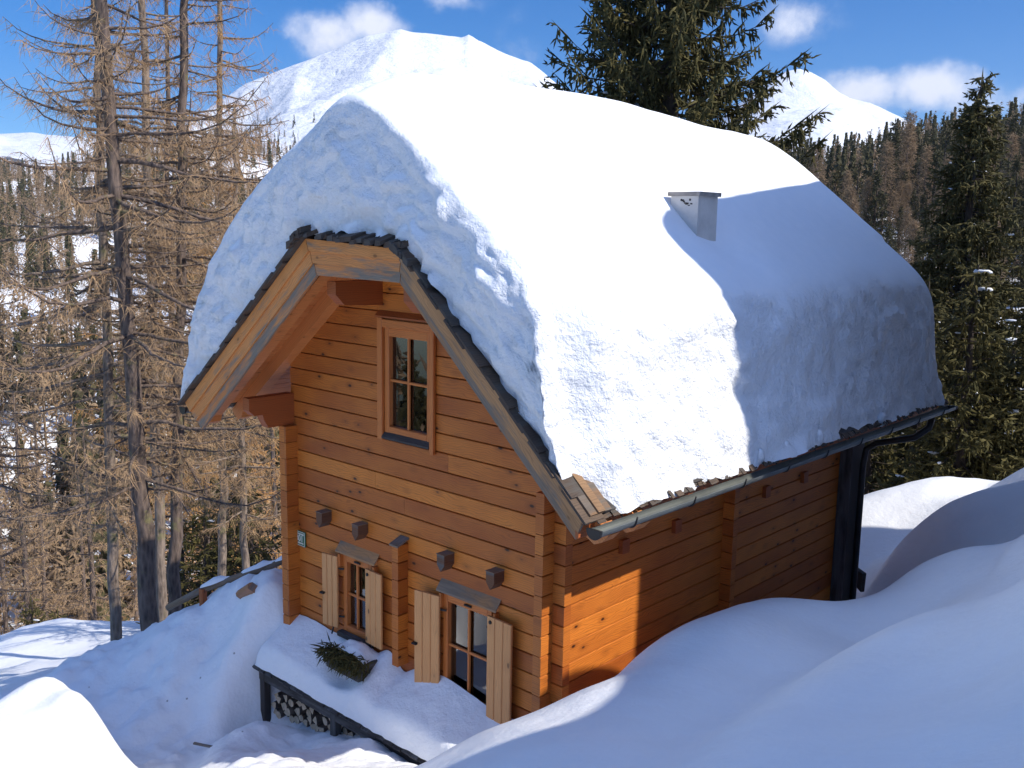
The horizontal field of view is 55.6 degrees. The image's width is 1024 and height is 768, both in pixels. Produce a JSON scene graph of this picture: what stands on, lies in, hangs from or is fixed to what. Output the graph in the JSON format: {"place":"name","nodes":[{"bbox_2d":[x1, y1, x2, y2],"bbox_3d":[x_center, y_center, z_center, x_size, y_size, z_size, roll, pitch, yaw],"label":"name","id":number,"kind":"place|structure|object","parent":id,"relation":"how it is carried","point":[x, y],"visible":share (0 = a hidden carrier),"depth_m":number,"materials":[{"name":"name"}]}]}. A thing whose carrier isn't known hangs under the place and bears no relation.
{"place":"outdoors","nodes":[
{"label":"outdoors","id":0,"kind":"place"},
{"bbox_2d":[0,132,121,164],"bbox_3d":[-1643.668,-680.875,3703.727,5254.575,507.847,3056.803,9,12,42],"label":"mountain","id":1,"kind":"structure","parent":0,"point":[23,143],"depth_m":2931.68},
{"bbox_2d":[0,147,280,625],"bbox_3d":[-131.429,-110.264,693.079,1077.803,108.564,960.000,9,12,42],"label":"hillside","id":2,"kind":"structure","parent":0,"point":[82,253],"depth_m":208.44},
{"bbox_2d":[0,125,293,634],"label":"forest","id":3,"kind":"object","parent":2,"relation":"on","point":[29,201],"visible":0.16,"depth_m":117.40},
{"bbox_2d":[9,29,563,178],"bbox_3d":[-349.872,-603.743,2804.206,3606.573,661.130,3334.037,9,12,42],"label":"mountain","id":4,"kind":"structure","parent":0,"point":[305,92],"depth_m":2163.38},
{"bbox_2d":[30,111,315,175],"bbox_3d":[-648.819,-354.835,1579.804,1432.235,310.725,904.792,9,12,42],"label":"forest","id":5,"kind":"object","parent":4,"relation":"on","point":[293,135],"visible":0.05,"depth_m":1599.08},
{"bbox_2d":[0,468,1023,767],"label":"ground","id":6,"kind":"structure","parent":0,"point":[910,654],"depth_m":7.73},
{"bbox_2d":[12,593,47,630],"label":"young spruce","id":7,"kind":"object","parent":6,"relation":"on","point":[31,611],"visible":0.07,"depth_m":31.82,"materials":[{"name":"green plant"}]},
{"bbox_2d":[0,194,100,610],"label":"larch tree","id":8,"kind":"object","parent":6,"relation":"on","point":[68,499],"visible":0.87,"depth_m":19.04,"materials":[{"name":"brown plant"}]},
{"bbox_2d":[0,0,257,640],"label":"larch tree","id":9,"kind":"object","parent":6,"relation":"on","point":[112,517],"visible":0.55,"depth_m":15.54,"materials":[{"name":"brown plant"}]},
{"bbox_2d":[42,0,231,571],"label":"larch tree","id":10,"kind":"object","parent":6,"relation":"on","point":[168,95],"visible":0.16,"depth_m":23.52,"materials":[{"name":"brown plant"}]},
{"bbox_2d":[0,0,274,621],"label":"larch tree","id":11,"kind":"object","parent":6,"relation":"on","point":[160,567],"visible":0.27,"depth_m":17.46,"materials":[{"name":"brown plant"}]},
{"bbox_2d":[0,0,280,630],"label":"larch tree","id":12,"kind":"object","parent":6,"relation":"on","point":[138,461],"visible":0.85,"depth_m":14.16,"materials":[{"name":"brown plant"}]},
{"bbox_2d":[20,0,288,615],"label":"larch tree","id":13,"kind":"object","parent":6,"relation":"on","point":[174,556],"visible":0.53,"depth_m":15.38,"materials":[{"name":"brown plant"}]},
{"bbox_2d":[135,522,215,623],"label":"young spruce","id":14,"kind":"object","parent":6,"relation":"on","point":[182,573],"visible":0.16,"depth_m":23.58,"materials":[{"name":"green plant"}]},
{"bbox_2d":[166,488,240,607],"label":"young spruce","id":15,"kind":"object","parent":6,"relation":"on","point":[205,575],"visible":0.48,"depth_m":22.13,"materials":[{"name":"green plant"}]},
{"bbox_2d":[138,0,284,587],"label":"larch tree","id":16,"kind":"object","parent":6,"relation":"on","point":[222,554],"visible":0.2,"depth_m":19.50,"materials":[{"name":"brown plant"}]},
{"bbox_2d":[160,110,280,570],"bbox_3d":[-5.444,-0.007,19.682,3.346,10.780,3.247,0,9,-8],"label":"larch tree","id":17,"kind":"object","parent":6,"relation":"on","point":[244,483],"visible":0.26,"depth_m":19.71,"materials":[{"name":"brown plant"}]},
{"bbox_2d":[165,555,281,610],"bbox_3d":[-3.299,2.554,11.963,2.140,1.319,0.194,2,9,9],"label":"handrail","id":18,"kind":"object","parent":6,"relation":"on","point":[216,582],"visible":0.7,"depth_m":11.94,"materials":[{"name":"brown wood"}]},
{"bbox_2d":[169,411,282,590],"bbox_3d":[-8.643,2.608,30.697,4.941,13.318,3.998,6,10,27],"label":"larch tree","id":19,"kind":"object","parent":6,"relation":"on","point":[262,490],"visible":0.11,"depth_m":30.69,"materials":[{"name":"brown plant"}]},
{"bbox_2d":[189,475,271,587],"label":"young spruce","id":20,"kind":"object","parent":6,"relation":"on","point":[230,540],"visible":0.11,"depth_m":23.34,"materials":[{"name":"green plant"}]},
{"bbox_2d":[208,469,281,595],"bbox_3d":[-5.829,3.872,21.929,2.484,3.912,2.334,3,10,15],"label":"young spruce","id":21,"kind":"object","parent":6,"relation":"on","point":[258,549],"visible":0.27,"depth_m":22.02,"materials":[{"name":"green plant"}]},
{"bbox_2d":[236,582,256,598],"bbox_3d":[-3.073,2.421,11.309,0.138,0.335,0.436,-6,12,-37],"label":"log stump","id":22,"kind":"object","parent":6,"relation":"on","point":[247,589],"visible":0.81,"depth_m":11.19,"materials":[{"name":"brown wood"}]},
{"bbox_2d":[232,426,281,568],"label":"larch tree","id":23,"kind":"object","parent":6,"relation":"on","point":[273,486],"visible":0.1,"depth_m":35.90,"materials":[{"name":"brown plant"}]},
{"bbox_2d":[289,714,296,722],"bbox_3d":[-2.338,3.681,10.833,0.087,0.090,0.300,34,26,31],"label":"firewood log","id":24,"kind":"object","parent":6,"relation":"on","point":[291,718],"visible":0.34,"depth_m":10.72,"materials":[{"name":"brown wood"}]},
{"bbox_2d":[286,705,298,715],"bbox_3d":[-2.349,3.599,10.781,0.300,0.087,0.091,-4,23,-42],"label":"firewood log","id":25,"kind":"object","parent":24,"relation":"on","point":[290,711],"visible":0.34,"depth_m":10.68,"materials":[{"name":"brown wood"}]},
{"bbox_2d":[313,723,323,731],"bbox_3d":[-1.998,3.656,10.493,0.087,0.091,0.300,-1,6,41],"label":"firewood log","id":26,"kind":"object","parent":6,"relation":"on","point":[316,729],"visible":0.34,"depth_m":10.38,"materials":[{"name":"brown wood"}]},
{"bbox_2d":[313,714,323,725],"bbox_3d":[-1.995,3.573,10.451,0.300,0.103,0.090,-6,1,-44],"label":"firewood log","id":27,"kind":"object","parent":26,"relation":"on","point":[317,720],"visible":0.35,"depth_m":10.34,"materials":[{"name":"brown wood"}]},
{"bbox_2d":[252,665,425,764],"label":"wood store","id":28,"kind":"structure","parent":6,"relation":"on","point":[337,718],"depth_m":10.06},
{"bbox_2d":[254,615,513,760],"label":"snow","id":29,"kind":"structure","parent":28,"relation":"on","point":[386,699],"depth_m":9.53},
{"bbox_2d":[310,630,378,682],"bbox_3d":[-1.711,2.809,9.979,0.910,0.376,0.465,9,12,42],"label":"flower box","id":30,"kind":"object","parent":29,"relation":"on","point":[354,660],"visible":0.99,"depth_m":9.88,"materials":[{"name":"green wood"}]},
{"bbox_2d":[177,191,957,723],"bbox_3d":[0.895,0.773,11.541,5.935,5.910,7.455,9,12,42],"label":"log cabin","id":31,"kind":"object","parent":6,"relation":"on","point":[447,519],"visible":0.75,"depth_m":9.40,"materials":[{"name":"brown wood"}]},
{"bbox_2d":[297,530,305,547],"bbox_3d":[-2.350,1.710,10.769,0.200,0.170,0.015,9,12,42],"label":"house number sign","id":32,"kind":"object","parent":31,"relation":"attached to","point":[301,536],"visible":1,"depth_m":10.73,"materials":[{"name":"green ceramic"}]},
{"bbox_2d":[319,540,382,649],"bbox_3d":[-1.625,2.204,10.160,0.957,1.048,0.214,8,12,38],"label":"window","id":33,"kind":"structure","parent":31,"relation":"in","point":[362,580],"depth_m":10.22,"materials":[{"name":"brown wood"}]},
{"bbox_2d":[375,310,435,454],"bbox_3d":[-0.990,-0.032,9.277,0.840,1.301,0.130,9,12,42],"label":"window","id":34,"kind":"structure","parent":31,"relation":"in","point":[407,415],"depth_m":9.30,"materials":[{"name":"brown wood"}]},
{"bbox_2d":[411,578,512,723],"bbox_3d":[-0.440,2.509,9.060,1.252,1.258,0.239,9,12,42],"label":"window","id":35,"kind":"structure","parent":31,"relation":"in","point":[477,645],"depth_m":9.12,"materials":[{"name":"brown wood"}]},
{"bbox_2d":[180,73,944,513],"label":"roof snow","id":36,"kind":"structure","parent":31,"relation":"on","point":[636,341],"depth_m":8.53,"materials":[{"name":"snow"}]},
{"bbox_2d":[536,0,833,172],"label":"spruce tree","id":37,"kind":"object","parent":6,"relation":"on","point":[674,27],"visible":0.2,"depth_m":18.01,"materials":[{"name":"green plant"}]},
{"bbox_2d":[857,568,865,591],"bbox_3d":[4.613,2.593,13.050,0.064,0.320,0.308,-4,10,-27],"label":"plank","id":38,"kind":"object","parent":6,"relation":"on","point":[861,579],"visible":0.36,"depth_m":12.94,"materials":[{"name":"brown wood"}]},
{"bbox_2d":[864,433,913,494],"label":"spruce tree","id":39,"kind":"object","parent":6,"relation":"on","point":[876,458],"visible":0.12,"depth_m":22.45,"materials":[{"name":"green plant"}]},
{"bbox_2d":[871,274,967,482],"bbox_3d":[9.861,0.696,23.381,3.433,6.814,3.447,9,12,42],"label":"spruce tree","id":40,"kind":"object","parent":6,"relation":"on","point":[938,316],"visible":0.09,"depth_m":22.94,"materials":[{"name":"green plant"}]},
{"bbox_2d":[871,71,1023,477],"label":"spruce tree","id":41,"kind":"object","parent":6,"relation":"on","point":[963,231],"visible":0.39,"depth_m":26.49,"materials":[{"name":"green plant"}]},
{"bbox_2d":[874,255,1023,490],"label":"spruce tree","id":42,"kind":"object","parent":6,"relation":"on","point":[958,446],"visible":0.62,"depth_m":19.37,"materials":[{"name":"green plant"}]},
{"bbox_2d":[958,285,1023,480],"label":"spruce tree","id":43,"kind":"object","parent":6,"relation":"on","point":[1016,398],"visible":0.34,"depth_m":19.39,"materials":[{"name":"green plant"}]},
{"bbox_2d":[965,312,1023,477],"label":"spruce tree","id":44,"kind":"object","parent":6,"relation":"on","point":[1011,338],"visible":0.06,"depth_m":24.04,"materials":[{"name":"green plant"}]},
{"bbox_2d":[0,0,1023,137],"label":"sky","id":45,"kind":"structure","parent":0,"point":[895,56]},
{"bbox_2d":[719,69,904,159],"bbox_3d":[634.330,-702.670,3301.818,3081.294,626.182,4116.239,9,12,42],"label":"mountain","id":46,"kind":"structure","parent":0,"point":[807,95],"depth_m":2672.76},
{"bbox_2d":[873,210,1023,406],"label":"hillside","id":47,"kind":"structure","parent":0,"point":[953,286],"depth_m":76.27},
{"bbox_2d":[800,142,810,167],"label":"spruce tree","id":48,"kind":"object","parent":47,"relation":"on","point":[802,155],"visible":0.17,"depth_m":121.26,"materials":[{"name":"green plant"}]},
{"bbox_2d":[809,145,828,185],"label":"larch tree","id":49,"kind":"object","parent":47,"relation":"on","point":[819,163],"visible":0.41,"depth_m":121.16,"materials":[{"name":"brown plant"}]},
{"bbox_2d":[830,167,842,199],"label":"spruce tree","id":50,"kind":"object","parent":47,"relation":"on","point":[835,179],"visible":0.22,"depth_m":95.76,"materials":[{"name":"green plant"}]},
{"bbox_2d":[838,168,853,198],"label":"larch tree","id":51,"kind":"object","parent":47,"relation":"on","point":[848,176],"visible":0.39,"depth_m":94.64,"materials":[{"name":"brown plant"}]},
{"bbox_2d":[842,184,859,216],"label":"larch tree","id":52,"kind":"object","parent":47,"relation":"on","point":[850,193],"visible":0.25,"depth_m":73.86,"materials":[{"name":"brown plant"}]},
{"bbox_2d":[847,197,860,215],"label":"larch tree","id":53,"kind":"object","parent":47,"relation":"on","point":[853,206],"visible":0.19,"depth_m":73.19,"materials":[{"name":"brown plant"}]},
{"bbox_2d":[851,158,864,211],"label":"spruce tree","id":54,"kind":"object","parent":47,"relation":"on","point":[855,177],"visible":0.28,"depth_m":95.61,"materials":[{"name":"green plant"}]},
{"bbox_2d":[857,173,877,228],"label":"larch tree","id":55,"kind":"object","parent":47,"relation":"on","point":[867,186],"visible":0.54,"depth_m":80.34,"materials":[{"name":"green plant"}]},
{"bbox_2d":[863,192,876,222],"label":"spruce tree","id":56,"kind":"object","parent":47,"relation":"on","point":[865,215],"visible":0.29,"depth_m":80.43,"materials":[{"name":"green plant"}]},
{"bbox_2d":[867,166,886,236],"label":"spruce tree","id":57,"kind":"object","parent":47,"relation":"on","point":[878,179],"visible":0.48,"depth_m":79.63,"materials":[{"name":"green plant"}]},
{"bbox_2d":[875,194,887,238],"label":"spruce tree","id":58,"kind":"object","parent":47,"relation":"on","point":[884,202],"visible":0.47,"depth_m":79.35,"materials":[{"name":"green plant"}]},
{"bbox_2d":[874,129,894,211],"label":"spruce tree","id":59,"kind":"object","parent":47,"relation":"on","point":[888,134],"visible":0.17,"depth_m":104.27,"materials":[{"name":"green plant"}]},
{"bbox_2d":[872,136,901,232],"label":"larch tree","id":60,"kind":"object","parent":47,"relation":"on","point":[889,151],"visible":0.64,"depth_m":96.02,"materials":[{"name":"brown plant"}]},
{"bbox_2d":[870,118,903,209],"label":"spruce tree","id":61,"kind":"object","parent":47,"relation":"on","point":[894,127],"visible":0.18,"depth_m":108.97,"materials":[{"name":"green plant"}]},
{"bbox_2d":[881,223,892,248],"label":"spruce tree","id":62,"kind":"object","parent":47,"relation":"on","point":[887,233],"visible":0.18,"depth_m":67.11,"materials":[{"name":"green plant"}]},
{"bbox_2d":[877,130,904,226],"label":"spruce tree","id":63,"kind":"object","parent":47,"relation":"on","point":[895,140],"visible":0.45,"depth_m":100.92,"materials":[{"name":"green plant"}]},
{"bbox_2d":[890,226,896,249],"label":"spruce tree","id":64,"kind":"object","parent":47,"relation":"on","point":[893,242],"visible":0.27,"depth_m":73.80,"materials":[{"name":"green plant"}]},
{"bbox_2d":[888,180,905,223],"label":"larch tree","id":65,"kind":"object","parent":47,"relation":"on","point":[900,184],"visible":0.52,"depth_m":98.68,"materials":[{"name":"brown plant"}]},
{"bbox_2d":[892,206,904,251],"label":"spruce tree","id":66,"kind":"object","parent":47,"relation":"on","point":[900,212],"visible":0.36,"depth_m":82.36,"materials":[{"name":"green plant"}]},
{"bbox_2d":[886,170,910,228],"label":"spruce tree","id":67,"kind":"object","parent":47,"relation":"on","point":[905,176],"visible":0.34,"depth_m":99.35,"materials":[{"name":"green plant"}]},
{"bbox_2d":[894,221,904,254],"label":"spruce tree","id":68,"kind":"object","parent":47,"relation":"on","point":[899,230],"visible":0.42,"depth_m":80.46,"materials":[{"name":"green plant"}]},
{"bbox_2d":[887,160,914,219],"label":"larch tree","id":69,"kind":"object","parent":47,"relation":"on","point":[905,167],"visible":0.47,"depth_m":99.45,"materials":[{"name":"brown plant"}]},
{"bbox_2d":[780,97,1023,203],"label":"forest","id":70,"kind":"object","parent":47,"relation":"on","point":[868,154],"visible":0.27,"depth_m":159.98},
{"bbox_2d":[894,181,913,236],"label":"larch tree","id":71,"kind":"object","parent":47,"relation":"on","point":[907,190],"visible":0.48,"depth_m":96.81,"materials":[{"name":"brown plant"}]},
{"bbox_2d":[889,119,919,205],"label":"larch tree","id":72,"kind":"object","parent":47,"relation":"on","point":[908,130],"visible":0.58,"depth_m":108.04,"materials":[{"name":"brown plant"}]},
{"bbox_2d":[896,206,915,258],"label":"larch tree","id":73,"kind":"object","parent":47,"relation":"on","point":[906,216],"visible":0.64,"depth_m":73.99,"materials":[{"name":"brown plant"}]},
{"bbox_2d":[896,108,922,199],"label":"larch tree","id":74,"kind":"object","parent":47,"relation":"on","point":[910,116],"visible":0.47,"depth_m":108.95,"materials":[{"name":"brown plant"}]},
{"bbox_2d":[903,245,916,265],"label":"larch tree","id":75,"kind":"object","parent":47,"relation":"on","point":[908,258],"visible":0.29,"depth_m":59.77,"materials":[{"name":"brown plant"}]},
{"bbox_2d":[900,219,924,263],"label":"larch tree","id":76,"kind":"object","parent":47,"relation":"on","point":[914,227],"visible":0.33,"depth_m":64.28,"materials":[{"name":"brown plant"}]},
{"bbox_2d":[903,191,921,243],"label":"spruce tree","id":77,"kind":"object","parent":47,"relation":"on","point":[914,212],"visible":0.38,"depth_m":83.12,"materials":[{"name":"green plant"}]},
{"bbox_2d":[904,140,928,217],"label":"spruce tree","id":78,"kind":"object","parent":47,"relation":"on","point":[917,159],"visible":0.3,"depth_m":99.84,"materials":[{"name":"green plant"}]},
{"bbox_2d":[912,228,925,275],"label":"spruce tree","id":79,"kind":"object","parent":47,"relation":"on","point":[920,236],"visible":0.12,"depth_m":63.77,"materials":[{"name":"green plant"}]},
{"bbox_2d":[903,142,935,223],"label":"larch tree","id":80,"kind":"object","parent":47,"relation":"on","point":[926,158],"visible":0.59,"depth_m":92.22,"materials":[{"name":"brown plant"}]},
{"bbox_2d":[912,191,927,239],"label":"spruce tree","id":81,"kind":"object","parent":47,"relation":"on","point":[923,200],"visible":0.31,"depth_m":85.57,"materials":[{"name":"green plant"}]},
{"bbox_2d":[918,219,937,283],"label":"spruce tree","id":82,"kind":"object","parent":47,"relation":"on","point":[926,239],"visible":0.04,"depth_m":56.81,"materials":[{"name":"green plant"}]},
{"bbox_2d":[918,161,937,221],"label":"larch tree","id":83,"kind":"object","parent":47,"relation":"on","point":[926,188],"visible":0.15,"depth_m":92.75,"materials":[{"name":"brown plant"}]},
{"bbox_2d":[917,146,943,238],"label":"spruce tree","id":84,"kind":"object","parent":47,"relation":"on","point":[936,162],"visible":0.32,"depth_m":86.45,"materials":[{"name":"green plant"}]},
{"bbox_2d":[927,135,939,196],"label":"spruce tree","id":85,"kind":"object","parent":47,"relation":"on","point":[935,143],"visible":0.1,"depth_m":102.83,"materials":[{"name":"green plant"}]},
{"bbox_2d":[924,152,952,227],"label":"larch tree","id":86,"kind":"object","parent":47,"relation":"on","point":[945,160],"visible":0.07,"depth_m":77.91,"materials":[{"name":"brown plant"}]},
{"bbox_2d":[937,116,952,178],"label":"spruce tree","id":87,"kind":"object","parent":47,"relation":"on","point":[948,137],"visible":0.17,"depth_m":101.52,"materials":[{"name":"green plant"}]},
{"bbox_2d":[982,221,1010,283],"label":"larch tree","id":88,"kind":"object","parent":47,"relation":"on","point":[999,225],"visible":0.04,"depth_m":57.30,"materials":[{"name":"brown plant"}]},
{"bbox_2d":[994,148,1005,175],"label":"spruce tree","id":89,"kind":"object","parent":47,"relation":"on","point":[1001,161],"visible":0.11,"depth_m":86.61,"materials":[{"name":"green plant"}]},
{"bbox_2d":[982,180,1019,280],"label":"spruce tree","id":90,"kind":"object","parent":47,"relation":"on","point":[1009,182],"visible":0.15,"depth_m":65.06,"materials":[{"name":"green plant"}]},
{"bbox_2d":[1001,159,1013,209],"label":"spruce tree","id":91,"kind":"object","parent":47,"relation":"on","point":[1008,166],"visible":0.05,"depth_m":76.78,"materials":[{"name":"green plant"}]},
{"bbox_2d":[998,129,1021,181],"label":"larch tree","id":92,"kind":"object","parent":47,"relation":"on","point":[1013,139],"visible":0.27,"depth_m":93.29,"materials":[{"name":"brown plant"}]},
{"bbox_2d":[999,111,1021,173],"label":"spruce tree","id":93,"kind":"object","parent":47,"relation":"on","point":[1013,128],"visible":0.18,"depth_m":106.34,"materials":[{"name":"green plant"}]},
{"bbox_2d":[1004,148,1023,251],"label":"spruce tree","id":94,"kind":"object","parent":47,"relation":"on","point":[1018,165],"visible":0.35,"depth_m":71.68,"materials":[{"name":"green plant"}]},
{"bbox_2d":[1004,203,1023,277],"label":"spruce tree","id":95,"kind":"object","parent":47,"relation":"on","point":[1020,213],"visible":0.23,"depth_m":65.12,"materials":[{"name":"green plant"}]},
{"bbox_2d":[1008,220,1023,301],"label":"spruce tree","id":96,"kind":"object","parent":47,"relation":"on","point":[1020,256],"visible":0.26,"depth_m":57.59,"materials":[{"name":"green plant"}]},
{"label":"terrain","id":97,"kind":"structure","parent":0,"visible":0},
{"bbox_2d":[0,444,51,633],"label":"larch tree","id":98,"kind":"object","parent":97,"relation":"on","point":[5,618],"visible":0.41,"depth_m":50.68,"materials":[{"name":"brown plant"}]},
{"bbox_2d":[0,389,86,633],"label":"larch tree","id":99,"kind":"object","parent":97,"relation":"on","point":[25,579],"visible":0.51,"depth_m":36.77,"materials":[{"name":"brown plant"}]},
{"bbox_2d":[0,415,89,630],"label":"larch tree","id":100,"kind":"object","parent":97,"relation":"on","point":[43,574],"visible":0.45,"depth_m":57.65,"materials":[{"name":"brown plant"}]},
{"bbox_2d":[46,607,67,619],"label":"young spruce","id":101,"kind":"object","parent":97,"relation":"on","point":[51,615],"visible":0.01,"depth_m":34.09,"materials":[{"name":"green plant"}]},
{"bbox_2d":[51,422,121,619],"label":"larch tree","id":102,"kind":"object","parent":97,"relation":"on","point":[83,581],"visible":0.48,"depth_m":66.16,"materials":[{"name":"brown plant"}]},
{"bbox_2d":[37,418,136,620],"bbox_3d":[-15.960,6.848,37.239,4.196,11.306,4.881,9,12,42],"label":"larch tree","id":103,"kind":"object","parent":97,"relation":"on","point":[93,591],"visible":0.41,"depth_m":37.01,"materials":[{"name":"brown plant"}]},
{"bbox_2d":[100,407,167,620],"bbox_3d":[-24.389,8.874,61.406,5.026,15.375,5.076,2,9,4],"label":"larch tree","id":104,"kind":"object","parent":97,"relation":"on","point":[135,613],"visible":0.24,"depth_m":61.67,"materials":[{"name":"brown plant"}]},
{"bbox_2d":[119,401,198,620],"bbox_3d":[-14.589,6.085,40.841,4.742,13.303,4.126,0,9,-6],"label":"larch tree","id":105,"kind":"object","parent":97,"relation":"on","point":[166,512],"visible":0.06,"depth_m":40.80,"materials":[{"name":"brown plant"}]},
{"bbox_2d":[166,446,197,590],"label":"larch tree","id":106,"kind":"object","parent":97,"relation":"on","point":[185,533],"visible":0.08,"depth_m":70.46,"materials":[{"name":"brown plant"}]},
{"bbox_2d":[165,418,235,600],"bbox_3d":[-11.967,5.579,37.713,5.017,13.868,4.000,9,12,42],"label":"larch tree","id":107,"kind":"object","parent":97,"relation":"on","point":[206,491],"visible":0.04,"depth_m":37.16,"materials":[{"name":"brown plant"}]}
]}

